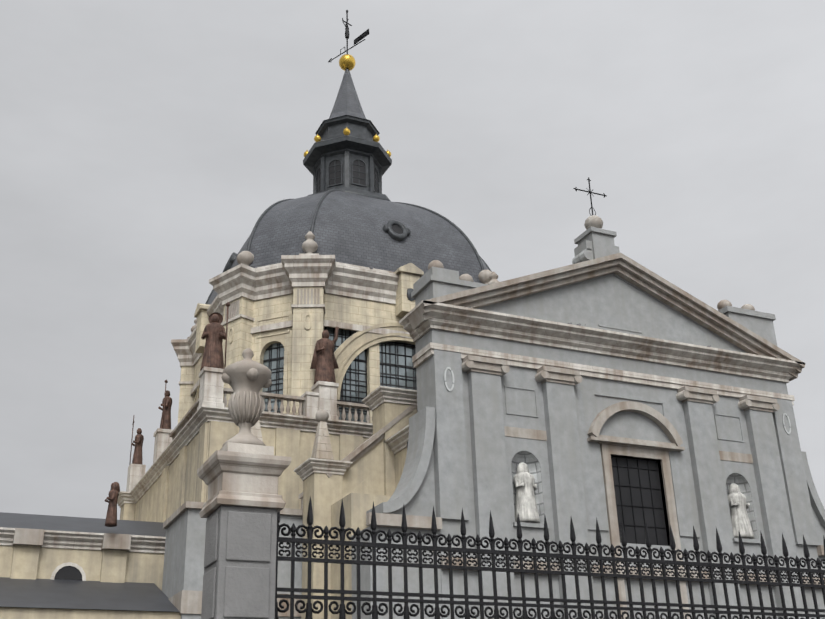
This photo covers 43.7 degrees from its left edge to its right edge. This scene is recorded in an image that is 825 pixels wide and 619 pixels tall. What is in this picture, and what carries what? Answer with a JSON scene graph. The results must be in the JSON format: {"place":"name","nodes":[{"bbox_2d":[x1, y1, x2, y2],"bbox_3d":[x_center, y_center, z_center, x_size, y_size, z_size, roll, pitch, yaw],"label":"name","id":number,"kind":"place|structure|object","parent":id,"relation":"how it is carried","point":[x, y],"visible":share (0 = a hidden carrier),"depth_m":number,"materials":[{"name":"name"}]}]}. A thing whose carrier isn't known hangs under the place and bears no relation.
{"place":"outdoors","nodes":[
{"label":"outdoors","id":0,"kind":"place"},
{"bbox_2d":[0,545,163,590],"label":"wall","id":1,"kind":"structure","parent":0,"point":[39,562],"depth_m":60.86,"materials":[{"name":"beige stone"}]},
{"bbox_2d":[54,566,81,579],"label":"chevet windows","id":2,"kind":"structure","parent":1,"relation":"in","point":[68,573],"depth_m":60.24,"materials":[{"name":"black glass"}]},
{"bbox_2d":[50,562,85,580],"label":"chevet window frames","id":3,"kind":"structure","parent":1,"relation":"attached to","point":[77,566],"depth_m":60.39,"materials":[{"name":"beige stone"}]},
{"bbox_2d":[0,527,165,553],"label":"cornice","id":4,"kind":"structure","parent":1,"relation":"attached to","point":[75,540],"depth_m":60.97,"materials":[{"name":"beige stone"}]},
{"bbox_2d":[0,512,179,611],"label":"chevet roofs","id":5,"kind":"structure","parent":1,"relation":"on","point":[65,594],"depth_m":57.87,"materials":[{"name":"grey metal"}]},
{"bbox_2d":[0,607,180,618],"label":"low chevet wall","id":6,"kind":"structure","parent":0,"point":[24,613],"depth_m":52.40,"materials":[{"name":"beige stone"}]},
{"bbox_2d":[120,503,135,520],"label":"wall","id":7,"kind":"structure","parent":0,"point":[127,511],"depth_m":83.96,"materials":[{"name":"white stone"}]},
{"bbox_2d":[117,464,145,507],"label":"pedestal","id":8,"kind":"object","parent":7,"relation":"on","point":[136,473],"visible":0.42,"depth_m":85.37,"materials":[{"name":"grey stone"}]},
{"bbox_2d":[0,0,824,519],"label":"sky","id":9,"kind":"structure","parent":0,"point":[143,143],"materials":[{"name":"grey"}]},
{"bbox_2d":[275,496,824,618],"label":"railings","id":10,"kind":"object","parent":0,"point":[587,559],"visible":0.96,"depth_m":16.07,"materials":[{"name":"metal"}]},
{"bbox_2d":[366,273,824,544],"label":"facade ornament","id":11,"kind":"object","parent":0,"point":[414,493],"visible":0.71,"depth_m":56.89,"materials":[{"name":"grey stone"}]},
{"bbox_3d":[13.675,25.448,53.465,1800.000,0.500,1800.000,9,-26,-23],"label":"ground","id":12,"kind":"structure","parent":0,"visible":0},
{"bbox_2d":[162,509,302,618],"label":"wall","id":13,"kind":"structure","parent":12,"relation":"on","point":[183,568],"depth_m":57.01,"materials":[{"name":"grey stone"}]},
{"bbox_2d":[163,492,302,616],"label":"stone trim","id":14,"kind":"structure","parent":13,"relation":"on","point":[186,601],"depth_m":56.52,"materials":[{"name":"white stone"}]},
{"bbox_2d":[250,420,333,459],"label":"obelisks","id":15,"kind":"object","parent":14,"relation":"on","point":[322,448],"visible":0.17,"depth_m":61.93,"materials":[{"name":"stone"}]},
{"bbox_2d":[315,409,328,421],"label":"obelisk balls","id":16,"kind":"object","parent":15,"relation":"on","point":[322,414],"visible":0.4,"depth_m":62.83,"materials":[{"name":"white stone"}]},
{"bbox_2d":[201,505,276,618],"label":"gate pillar","id":17,"kind":"structure","parent":12,"relation":"on","point":[239,578],"depth_m":13.88,"materials":[{"name":"grey stone"}]},
{"bbox_2d":[197,442,290,517],"bbox_3d":[-2.426,2.460,14.708,1.080,0.910,1.080,9,-26,-23],"label":"gate pier cap","id":18,"kind":"object","parent":17,"relation":"on","point":[237,474],"visible":0.88,"depth_m":14.34,"materials":[{"name":"grey stone"}]},
{"bbox_2d":[221,348,271,445],"bbox_3d":[-2.454,1.310,15.198,0.780,1.590,0.749,9,-26,-23],"label":"stone urn","id":19,"kind":"object","parent":18,"relation":"on","point":[247,378],"visible":0.94,"depth_m":15.05,"materials":[{"name":"grey stone"}]},
{"bbox_2d":[135,421,367,521],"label":"crossing base","id":20,"kind":"object","parent":12,"relation":"on","point":[176,485],"visible":0.15,"depth_m":66.86,"materials":[{"name":"beige stone"}]},
{"bbox_2d":[130,366,372,502],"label":"terrace cornice","id":21,"kind":"structure","parent":20,"relation":"on","point":[211,407],"depth_m":67.90,"materials":[{"name":"white stone"}]},
{"bbox_2d":[153,428,172,462],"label":"pedestals","id":22,"kind":"object","parent":21,"relation":"on","point":[163,440],"visible":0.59,"depth_m":77.03,"materials":[{"name":"white stone"}]},
{"bbox_2d":[158,302,338,428],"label":"statues","id":23,"kind":"object","parent":21,"relation":"on","point":[324,364],"visible":0.85,"depth_m":69.12,"materials":[{"name":"brown stone"}]},
{"bbox_2d":[178,287,323,422],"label":"pilasters","id":24,"kind":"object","parent":21,"relation":"on","point":[308,326],"visible":0.23,"depth_m":72.24,"materials":[{"name":"beige stone"}]},
{"bbox_2d":[172,392,372,439],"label":"balusters","id":25,"kind":"object","parent":21,"relation":"on","point":[269,407],"visible":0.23,"depth_m":68.08,"materials":[{"name":"white stone"}]},
{"bbox_2d":[193,263,423,422],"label":"drum walls","id":26,"kind":"structure","parent":21,"relation":"on","point":[350,310],"depth_m":74.00,"materials":[{"name":"beige stone"}]},
{"bbox_2d":[171,253,487,394],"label":"cornice","id":27,"kind":"structure","parent":26,"relation":"attached to","point":[327,273],"depth_m":74.43,"materials":[{"name":"beige stone"}]},
{"bbox_2d":[191,231,491,331],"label":"stone finials","id":28,"kind":"object","parent":27,"relation":"on","point":[309,245],"visible":0.17,"depth_m":76.39,"materials":[{"name":"beige stone"}]},
{"bbox_2d":[262,327,416,421],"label":"windows","id":29,"kind":"structure","parent":26,"relation":"in","point":[361,368],"depth_m":73.37,"materials":[{"name":"grey glass"}]},
{"bbox_2d":[263,327,416,421],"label":"window bars","id":30,"kind":"object","parent":29,"relation":"attached to","point":[355,372],"depth_m":73.30,"materials":[{"name":"black metal"}]},
{"bbox_2d":[207,191,488,327],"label":"dome","id":31,"kind":"structure","parent":26,"relation":"on","point":[348,228],"depth_m":79.10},
{"bbox_2d":[205,187,491,303],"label":"dome ribs","id":32,"kind":"object","parent":26,"relation":"on","point":[388,229],"visible":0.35,"depth_m":82.27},
{"bbox_2d":[303,115,391,193],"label":"lantern","id":33,"kind":"object","parent":32,"relation":"on","point":[335,142],"depth_m":90.93,"materials":[{"name":"grey metal"}]},
{"bbox_2d":[315,69,379,134],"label":"spire","id":34,"kind":"structure","parent":33,"relation":"on","point":[347,101],"depth_m":94.89,"materials":[{"name":"metal"}]},
{"bbox_2d":[328,10,368,61],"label":"weather vane","id":35,"kind":"object","parent":34,"relation":"on","point":[361,36],"visible":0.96,"depth_m":98.95,"materials":[{"name":"metal"}]},
{"bbox_2d":[304,54,390,156],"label":"gold balls","id":36,"kind":"object","parent":33,"relation":"on","point":[346,61],"visible":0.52,"depth_m":97.19,"materials":[{"name":"gold metal"}]},
{"bbox_2d":[316,158,379,192],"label":"lantern window frames","id":37,"kind":"structure","parent":33,"relation":"attached to","point":[352,170],"depth_m":90.23,"materials":[{"name":"black metal"}]},
{"bbox_2d":[392,225,402,233],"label":"dormer glass","id":38,"kind":"object","parent":32,"relation":"attached to","point":[397,229],"visible":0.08,"depth_m":80.03,"materials":[{"name":"grey glass"}]},
{"bbox_2d":[407,288,414,300],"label":"aedicule shield","id":39,"kind":"object","parent":26,"relation":"attached to","point":[409,290],"visible":0.77,"depth_m":75.33,"materials":[{"name":"grey stone"}]},
{"bbox_2d":[301,402,417,618],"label":"transept","id":40,"kind":"object","parent":12,"relation":"on","point":[366,480],"visible":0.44,"depth_m":58.05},
{"bbox_2d":[294,386,417,480],"bbox_3d":[-1.771,7.046,63.574,11.450,8.979,11.360,9,-26,-23],"label":"cornice","id":41,"kind":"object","parent":40,"relation":"on","point":[374,400],"visible":0.52,"depth_m":60.16,"materials":[{"name":"beige stone"}]},
{"bbox_2d":[351,275,824,618],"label":"facade wall","id":42,"kind":"structure","parent":12,"relation":"on","point":[612,300],"depth_m":60.09,"materials":[{"name":"grey stone"}]},
{"bbox_2d":[411,266,777,346],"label":"parapet blocks","id":43,"kind":"structure","parent":42,"relation":"attached to","point":[432,282],"depth_m":64.59,"materials":[{"name":"grey stone"}]},
{"bbox_2d":[428,260,754,310],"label":"ball finials","id":44,"kind":"object","parent":43,"relation":"on","point":[493,278],"visible":0.31,"depth_m":66.65,"materials":[{"name":"beige stone"}]},
{"bbox_2d":[366,253,824,618],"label":"facade trim","id":45,"kind":"structure","parent":42,"relation":"attached to","point":[763,358],"depth_m":61.57,"materials":[{"name":"grey stone"}]},
{"bbox_2d":[572,227,619,263],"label":"cross pedestal","id":46,"kind":"object","parent":42,"relation":"on","point":[593,242],"visible":0.52,"depth_m":67.10,"materials":[{"name":"grey stone"}]},
{"bbox_2d":[584,215,602,229],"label":"stone ball","id":47,"kind":"object","parent":46,"relation":"on","point":[594,221],"visible":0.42,"depth_m":68.14,"materials":[{"name":"white stone"}]},
{"bbox_2d":[573,177,606,215],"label":"cross","id":48,"kind":"object","parent":47,"relation":"attached to","point":[591,192],"visible":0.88,"depth_m":69.44,"materials":[{"name":"metal"}]},
{"bbox_2d":[433,349,817,618],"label":"pilasters","id":49,"kind":"object","parent":42,"relation":"attached to","point":[576,479],"visible":0.69,"depth_m":59.06,"materials":[{"name":"grey stone"}]},
{"bbox_2d":[513,462,753,538],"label":"statues","id":50,"kind":"object","parent":42,"relation":"attached to","point":[526,509],"visible":0.94,"depth_m":57.24,"materials":[{"name":"stone"}]},
{"bbox_2d":[611,456,667,545],"bbox_3d":[13.165,13.446,59.066,3.700,10.000,0.060,9,-26,-23],"label":"window grille","id":51,"kind":"object","parent":42,"relation":"in","point":[647,501],"visible":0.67,"depth_m":60.11,"materials":[{"name":"black metal"}]},
{"bbox_2d":[612,457,665,544],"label":"window panes","id":52,"kind":"structure","parent":51,"relation":"attached to","point":[640,487],"depth_m":60.08,"materials":[{"name":"black glass"}]}
]}

